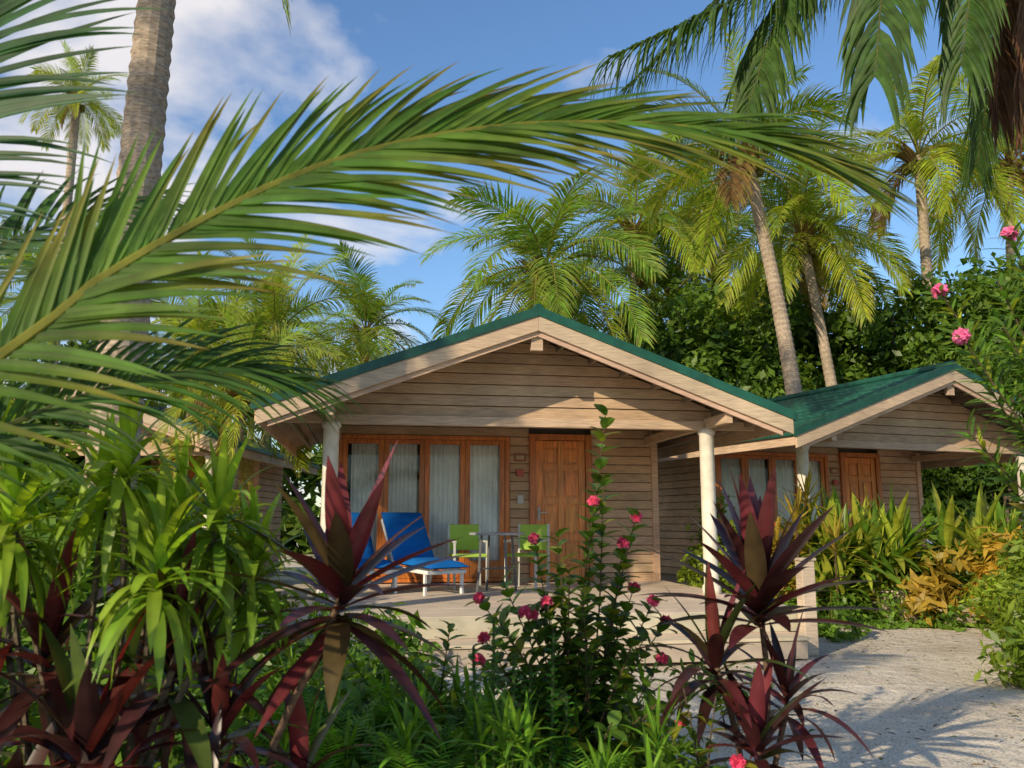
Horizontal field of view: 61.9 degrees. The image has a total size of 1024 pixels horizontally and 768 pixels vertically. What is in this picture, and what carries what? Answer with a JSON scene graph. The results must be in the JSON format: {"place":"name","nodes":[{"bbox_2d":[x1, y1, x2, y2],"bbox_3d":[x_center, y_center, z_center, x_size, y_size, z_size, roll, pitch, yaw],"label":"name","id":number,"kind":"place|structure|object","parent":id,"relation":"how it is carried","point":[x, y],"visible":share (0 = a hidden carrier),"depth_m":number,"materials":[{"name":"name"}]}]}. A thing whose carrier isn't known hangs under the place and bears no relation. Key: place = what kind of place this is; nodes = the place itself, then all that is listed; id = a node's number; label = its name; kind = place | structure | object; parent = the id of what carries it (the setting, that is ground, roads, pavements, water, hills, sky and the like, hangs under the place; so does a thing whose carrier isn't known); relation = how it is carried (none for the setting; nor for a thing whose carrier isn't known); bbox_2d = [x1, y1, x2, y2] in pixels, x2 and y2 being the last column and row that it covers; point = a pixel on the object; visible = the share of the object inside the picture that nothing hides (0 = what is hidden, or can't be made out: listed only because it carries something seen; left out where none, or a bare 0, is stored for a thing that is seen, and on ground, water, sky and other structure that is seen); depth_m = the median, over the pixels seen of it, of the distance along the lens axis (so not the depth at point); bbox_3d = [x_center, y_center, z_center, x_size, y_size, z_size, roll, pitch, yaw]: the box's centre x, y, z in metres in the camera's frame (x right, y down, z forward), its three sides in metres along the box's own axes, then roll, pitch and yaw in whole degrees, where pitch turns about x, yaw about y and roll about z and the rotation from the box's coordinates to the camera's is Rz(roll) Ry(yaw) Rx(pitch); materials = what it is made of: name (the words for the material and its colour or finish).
{"place":"outdoors","nodes":[
{"label":"outdoors","id":0,"kind":"place"},
{"bbox_2d":[11,373,89,507],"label":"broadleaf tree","id":1,"kind":"object","parent":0,"point":[72,424],"visible":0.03,"depth_m":9.27,"materials":[{"name":"green plant"}]},
{"bbox_2d":[0,539,1023,767],"bbox_3d":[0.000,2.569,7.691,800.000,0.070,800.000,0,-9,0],"label":"sand ground","id":2,"kind":"structure","parent":0,"point":[939,668],"depth_m":6.30,"materials":[{"name":"beige sand"}]},
{"bbox_2d":[0,442,134,710],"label":"bush","id":3,"kind":"object","parent":2,"relation":"on","point":[59,499],"visible":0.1,"depth_m":5.92,"materials":[{"name":"green plant"}]},
{"bbox_2d":[17,39,128,363],"bbox_3d":[-16.836,-3.535,31.923,4.012,19.883,4.040,8,-12,-43],"label":"palm tree","id":4,"kind":"object","parent":2,"relation":"on","point":[77,110],"visible":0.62,"depth_m":33.08,"materials":[{"name":"green plant"}]},
{"bbox_2d":[9,340,160,488],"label":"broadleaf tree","id":5,"kind":"object","parent":2,"relation":"on","point":[76,345],"depth_m":16.87,"materials":[{"name":"green plant"}]},
{"bbox_2d":[0,214,172,360],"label":"palm tree","id":6,"kind":"object","parent":2,"relation":"on","point":[3,319],"visible":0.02,"depth_m":22.03,"materials":[{"name":"green plant"}]},
{"bbox_2d":[0,355,325,767],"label":"dracaena bush","id":7,"kind":"object","parent":2,"relation":"on","point":[148,529],"visible":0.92,"depth_m":2.80,"materials":[{"name":"green plant"}]},
{"bbox_2d":[14,377,319,577],"bbox_3d":[-7.700,2.017,16.322,6.374,3.820,7.430,0,-9,0],"label":"wooden bungalow","id":8,"kind":"object","parent":2,"relation":"on","point":[268,491],"visible":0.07,"depth_m":17.44,"materials":[{"name":"paint"}]},
{"bbox_2d":[160,457,205,527],"bbox_3d":[-6.725,2.587,17.415,0.970,2.200,0.150,0,-9,0],"label":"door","id":9,"kind":"structure","parent":8,"relation":"in","point":[191,474],"depth_m":17.51,"materials":[{"name":"brown wood"}]},
{"bbox_2d":[34,411,299,624],"bbox_3d":[-6.024,1.524,10.048,6.886,2.940,3.802,6,-11,-31],"label":"hedge","id":10,"kind":"object","parent":2,"relation":"on","point":[73,454],"visible":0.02,"depth_m":10.84,"materials":[{"name":"green plant"}]},
{"bbox_2d":[0,523,373,767],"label":"cordyline plant","id":11,"kind":"object","parent":2,"relation":"on","point":[80,711],"visible":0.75,"depth_m":2.75,"materials":[{"name":"red plant"}]},
{"bbox_2d":[83,0,291,643],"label":"palm tree","id":12,"kind":"object","parent":2,"relation":"on","point":[144,112],"visible":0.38,"depth_m":7.46,"materials":[{"name":"brown plant"}]},
{"bbox_2d":[144,251,299,487],"bbox_3d":[-6.359,0.646,17.141,3.740,6.960,3.773,0,-9,0],"label":"palm tree","id":13,"kind":"object","parent":2,"relation":"on","point":[201,324],"visible":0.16,"depth_m":17.24,"materials":[{"name":"green plant"}]},
{"bbox_2d":[148,289,347,510],"bbox_3d":[-4.546,0.943,14.543,3.337,5.565,3.243,4,-10,-23],"label":"palm tree","id":14,"kind":"object","parent":2,"relation":"on","point":[241,417],"visible":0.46,"depth_m":14.38,"materials":[{"name":"green plant"}]},
{"bbox_2d":[162,262,334,439],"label":"palm tree","id":15,"kind":"object","parent":2,"relation":"on","point":[300,306],"visible":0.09,"depth_m":30.22,"materials":[{"name":"green plant"}]},
{"bbox_2d":[163,234,389,581],"bbox_3d":[-5.436,0.294,19.187,4.345,8.303,4.461,-6,-11,34],"label":"palm tree","id":16,"kind":"object","parent":2,"relation":"on","point":[274,309],"visible":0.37,"depth_m":19.66,"materials":[{"name":"green plant"}]},
{"bbox_2d":[185,440,475,767],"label":"cordyline plant","id":17,"kind":"object","parent":2,"relation":"on","point":[338,546],"visible":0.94,"depth_m":2.84,"materials":[{"name":"red plant"}]},
{"bbox_2d":[0,508,728,767],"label":"ground cover","id":18,"kind":"object","parent":2,"relation":"on","point":[374,670],"visible":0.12,"depth_m":4.45,"materials":[{"name":"green plant"}]},
{"bbox_2d":[277,240,453,376],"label":"palm tree","id":19,"kind":"object","parent":2,"relation":"on","point":[364,314],"visible":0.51,"depth_m":24.16,"materials":[{"name":"green plant"}]},
{"bbox_2d":[289,609,490,758],"bbox_3d":[-0.580,1.513,3.996,1.063,0.881,0.517,-1,-9,7],"label":"green shrub","id":20,"kind":"object","parent":2,"relation":"on","point":[415,662],"visible":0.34,"depth_m":4.08,"materials":[{"name":"green plant"}]},
{"bbox_2d":[152,660,634,767],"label":"fern","id":21,"kind":"object","parent":2,"relation":"on","point":[279,709],"visible":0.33,"depth_m":3.52,"materials":[{"name":"green plant"}]},
{"bbox_2d":[222,647,715,767],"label":"narrow leaf groundcover","id":22,"kind":"object","parent":2,"relation":"on","point":[405,724],"visible":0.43,"depth_m":3.32,"materials":[{"name":"green plant"}]},
{"bbox_2d":[0,0,952,507],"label":"young coconut palm","id":23,"kind":"object","parent":2,"relation":"on","point":[62,296],"visible":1,"depth_m":2.42,"materials":[{"name":"green plant"}]},
{"bbox_2d":[23,383,975,554],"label":"distant trees","id":24,"kind":"object","parent":2,"relation":"on","point":[292,526],"visible":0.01,"depth_m":34.67,"materials":[{"name":"green plant"}]},
{"bbox_2d":[467,617,574,767],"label":"upright leafy plant","id":25,"kind":"object","parent":2,"relation":"on","point":[513,689],"visible":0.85,"depth_m":3.37,"materials":[{"name":"green plant"}]},
{"bbox_2d":[250,303,818,669],"bbox_3d":[-0.036,1.271,11.664,6.374,3.820,7.430,2,-9,-9],"label":"wooden bungalow","id":26,"kind":"object","parent":2,"relation":"on","point":[485,425],"visible":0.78,"depth_m":10.75,"materials":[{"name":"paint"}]},
{"bbox_2d":[351,512,401,593],"bbox_3d":[-1.934,2.149,10.904,0.626,1.014,1.178,6,-11,-34],"label":"lounge chair","id":27,"kind":"object","parent":26,"relation":"on","point":[368,552],"visible":0.17,"depth_m":10.69,"materials":[{"name":"fabric"}]},
{"bbox_2d":[338,434,509,582],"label":"window frames","id":28,"kind":"structure","parent":26,"relation":"in","point":[384,441],"depth_m":12.59,"materials":[{"name":"brown wood"}]},
{"bbox_2d":[381,512,469,595],"bbox_3d":[-1.124,2.146,10.887,0.626,1.014,1.179,8,-12,-39],"label":"lounge chair","id":29,"kind":"object","parent":26,"relation":"on","point":[393,523],"visible":0.74,"depth_m":11.05,"materials":[{"name":"fabric"}]},
{"bbox_2d":[447,524,487,589],"bbox_3d":[-0.603,2.324,11.539,0.485,0.861,0.485,2,-9,-15],"label":"patio chair","id":30,"kind":"object","parent":26,"relation":"on","point":[466,541],"visible":0.81,"depth_m":11.75,"materials":[{"name":"metal"}]},
{"bbox_2d":[469,532,524,592],"bbox_3d":[-0.193,2.282,10.925,0.720,0.751,0.720,0,-9,0],"label":"patio table","id":31,"kind":"object","parent":26,"relation":"on","point":[481,534],"visible":0.82,"depth_m":10.86,"materials":[{"name":"metal"}]},
{"bbox_2d":[504,524,549,588],"bbox_3d":[0.209,2.337,11.620,0.485,0.861,0.485,-4,-10,25],"label":"patio chair","id":32,"kind":"object","parent":26,"relation":"on","point":[538,529],"visible":0.55,"depth_m":11.80,"materials":[{"name":"metal"}]},
{"bbox_2d":[528,434,593,581],"bbox_3d":[0.730,1.864,12.902,0.970,2.200,0.150,2,-9,-9],"label":"door","id":33,"kind":"structure","parent":26,"relation":"in","point":[559,477],"depth_m":12.90,"materials":[{"name":"brown wood"}]},
{"bbox_2d":[420,163,682,347],"bbox_3d":[0.951,-0.601,22.517,7.256,11.136,7.140,0,-9,0],"label":"palm tree","id":34,"kind":"object","parent":2,"relation":"on","point":[546,276],"visible":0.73,"depth_m":22.03,"materials":[{"name":"green plant"}]},
{"bbox_2d":[482,243,648,335],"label":"palm tree","id":35,"kind":"object","parent":2,"relation":"on","point":[601,262],"visible":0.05,"depth_m":28.43,"materials":[{"name":"green plant"}]},
{"bbox_2d":[464,404,699,767],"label":"flowering shrub","id":36,"kind":"object","parent":2,"relation":"on","point":[591,693],"visible":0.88,"depth_m":3.70,"materials":[{"name":"green plant"}]},
{"bbox_2d":[535,135,736,311],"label":"palm tree","id":37,"kind":"object","parent":2,"relation":"on","point":[598,200],"visible":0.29,"depth_m":26.68,"materials":[{"name":"green plant"}]},
{"bbox_2d":[572,192,763,345],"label":"palm tree","id":38,"kind":"object","parent":2,"relation":"on","point":[662,282],"visible":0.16,"depth_m":28.30,"materials":[{"name":"green plant"}]},
{"bbox_2d":[622,131,790,311],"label":"palm tree","id":39,"kind":"object","parent":2,"relation":"on","point":[693,191],"visible":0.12,"depth_m":31.84,"materials":[{"name":"green plant"}]},
{"bbox_2d":[676,493,739,593],"bbox_3d":[3.153,2.504,12.726,1.476,1.786,2.925,-2,-9,13],"label":"hedge","id":40,"kind":"object","parent":2,"relation":"on","point":[692,576],"visible":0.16,"depth_m":12.21,"materials":[{"name":"green plant"}]},
{"bbox_2d":[663,669,757,767],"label":"flowering shrub","id":41,"kind":"object","parent":2,"relation":"on","point":[737,761],"visible":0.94,"depth_m":3.32,"materials":[{"name":"green plant"}]},
{"bbox_2d":[653,630,775,731],"bbox_3d":[1.276,1.845,5.241,0.814,0.620,0.447,0,-9,0],"label":"green shrub","id":42,"kind":"object","parent":2,"relation":"on","point":[719,700],"visible":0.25,"depth_m":5.30,"materials":[{"name":"green plant"}]},
{"bbox_2d":[603,263,835,398],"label":"broadleaf tree","id":43,"kind":"object","parent":2,"relation":"on","point":[744,352],"visible":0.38,"depth_m":22.28,"materials":[{"name":"green plant"}]},
{"bbox_2d":[657,259,817,386],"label":"broadleaf tree","id":44,"kind":"object","parent":2,"relation":"on","point":[678,322],"depth_m":27.56,"materials":[{"name":"green plant"}]},
{"bbox_2d":[627,562,872,767],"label":"cordyline plant","id":45,"kind":"object","parent":2,"relation":"on","point":[750,712],"visible":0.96,"depth_m":3.55,"materials":[{"name":"red plant"}]},
{"bbox_2d":[621,22,888,394],"bbox_3d":[5.644,-2.332,20.407,6.338,13.895,5.928,8,-12,-41],"label":"palm tree","id":46,"kind":"object","parent":2,"relation":"on","point":[734,193],"visible":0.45,"depth_m":20.91,"materials":[{"name":"green plant"}]},
{"bbox_2d":[634,463,892,750],"bbox_3d":[1.054,1.116,3.665,1.042,1.561,1.013,0,-9,0],"label":"cordyline plant","id":47,"kind":"object","parent":2,"relation":"on","point":[748,546],"visible":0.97,"depth_m":3.65,"materials":[{"name":"red plant"}]},
{"bbox_2d":[720,274,845,391],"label":"broadleaf tree","id":48,"kind":"object","parent":2,"relation":"on","point":[815,379],"visible":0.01,"depth_m":24.26,"materials":[{"name":"green plant"}]},
{"bbox_2d":[675,104,918,386],"bbox_3d":[7.594,-1.129,22.024,5.145,12.035,5.383,5,-10,-27],"label":"palm tree","id":49,"kind":"object","parent":2,"relation":"on","point":[804,250],"visible":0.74,"depth_m":21.96,"materials":[{"name":"green plant"}]},
{"bbox_2d":[583,0,1023,203],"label":"palm tree","id":50,"kind":"object","parent":2,"relation":"on","point":[989,51],"visible":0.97,"depth_m":6.76,"materials":[{"name":"green plant"}]},
{"bbox_2d":[771,462,867,619],"bbox_3d":[3.879,2.072,11.363,1.235,2.103,1.669,4,-10,-21],"label":"croton plant","id":51,"kind":"object","parent":2,"relation":"on","point":[805,493],"visible":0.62,"depth_m":11.28,"materials":[{"name":"green plant"}]},
{"bbox_2d":[730,178,920,330],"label":"palm tree","id":52,"kind":"object","parent":2,"relation":"on","point":[870,274],"visible":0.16,"depth_m":29.20,"materials":[{"name":"green plant"}]},
{"bbox_2d":[657,628,1023,767],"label":"leaf litter","id":53,"kind":"object","parent":2,"relation":"on","point":[880,758],"visible":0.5,"depth_m":6.00,"materials":[{"name":"brown plant"}]},
{"bbox_2d":[658,361,1023,625],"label":"wooden bungalow","id":54,"kind":"object","parent":2,"relation":"on","point":[877,434],"visible":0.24,"depth_m":15.09,"materials":[{"name":"paint"}]},
{"bbox_2d":[714,452,829,544],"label":"window frames","id":55,"kind":"structure","parent":54,"relation":"in","point":[770,457],"depth_m":15.78,"materials":[{"name":"brown wood"}]},
{"bbox_2d":[837,452,882,527],"bbox_3d":[6.728,2.433,16.457,0.970,2.200,0.150,3,-10,-21],"label":"door","id":56,"kind":"structure","parent":54,"relation":"in","point":[857,470],"depth_m":16.52,"materials":[{"name":"brown wood"}]},
{"bbox_2d":[817,611,871,641],"bbox_3d":[3.526,2.766,9.919,0.937,0.338,1.332,9,-12,-43],"label":"ground cover","id":57,"kind":"object","parent":2,"relation":"on","point":[827,629],"visible":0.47,"depth_m":9.53,"materials":[{"name":"green plant"}]},
{"bbox_2d":[738,584,999,631],"bbox_3d":[4.636,2.833,11.109,3.499,0.593,1.916,0,-9,0],"label":"ground cover","id":58,"kind":"object","parent":2,"relation":"on","point":[874,620],"visible":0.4,"depth_m":10.67,"materials":[{"name":"green plant"}]},
{"bbox_2d":[795,261,971,509],"bbox_3d":[10.832,1.059,23.920,6.419,8.342,6.573,-2,-9,9],"label":"broadleaf tree","id":59,"kind":"object","parent":2,"relation":"on","point":[864,351],"visible":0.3,"depth_m":22.35,"materials":[{"name":"green plant"}]},
{"bbox_2d":[771,489,1023,627],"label":"croton bush","id":60,"kind":"object","parent":2,"relation":"on","point":[927,594],"visible":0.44,"depth_m":10.58,"materials":[{"name":"yellow plant"}]},
{"bbox_2d":[775,480,1023,623],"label":"ginger plants","id":61,"kind":"object","parent":2,"relation":"on","point":[889,540],"visible":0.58,"depth_m":11.27,"materials":[{"name":"green plant"}]},
{"bbox_2d":[789,499,1023,613],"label":"bush","id":62,"kind":"object","parent":2,"relation":"on","point":[923,510],"visible":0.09,"depth_m":11.81,"materials":[{"name":"green plant"}]},
{"bbox_2d":[815,54,1023,561],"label":"palm tree","id":63,"kind":"object","parent":2,"relation":"on","point":[919,167],"visible":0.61,"depth_m":25.09,"materials":[{"name":"green plant"}]},
{"bbox_2d":[892,245,1023,527],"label":"broadleaf tree","id":64,"kind":"object","parent":2,"relation":"on","point":[977,298],"visible":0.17,"depth_m":21.55,"materials":[{"name":"green plant"}]},
{"bbox_2d":[906,68,1023,526],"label":"palm tree","id":65,"kind":"object","parent":2,"relation":"on","point":[1010,160],"visible":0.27,"depth_m":28.95,"materials":[{"name":"green plant"}]},
{"bbox_2d":[914,219,1023,544],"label":"oleander bush","id":66,"kind":"object","parent":2,"relation":"on","point":[939,290],"visible":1,"depth_m":4.20,"materials":[{"name":"green plant"}]},
{"bbox_2d":[921,327,1023,550],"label":"broadleaf tree","id":67,"kind":"object","parent":2,"relation":"on","point":[956,481],"visible":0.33,"depth_m":19.36,"materials":[{"name":"green plant"}]},
{"bbox_2d":[957,512,1023,689],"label":"bush","id":68,"kind":"object","parent":2,"relation":"on","point":[1008,590],"visible":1,"depth_m":7.42,"materials":[{"name":"green plant"}]},
{"bbox_2d":[988,239,1023,343],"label":"broadleaf tree","id":69,"kind":"object","parent":2,"relation":"on","point":[1018,283],"visible":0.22,"depth_m":21.14,"materials":[{"name":"green plant"}]},
{"bbox_2d":[0,0,1023,516],"label":"sky","id":70,"kind":"structure","parent":0,"point":[220,48],"materials":[{"name":"blue"}]}
]}

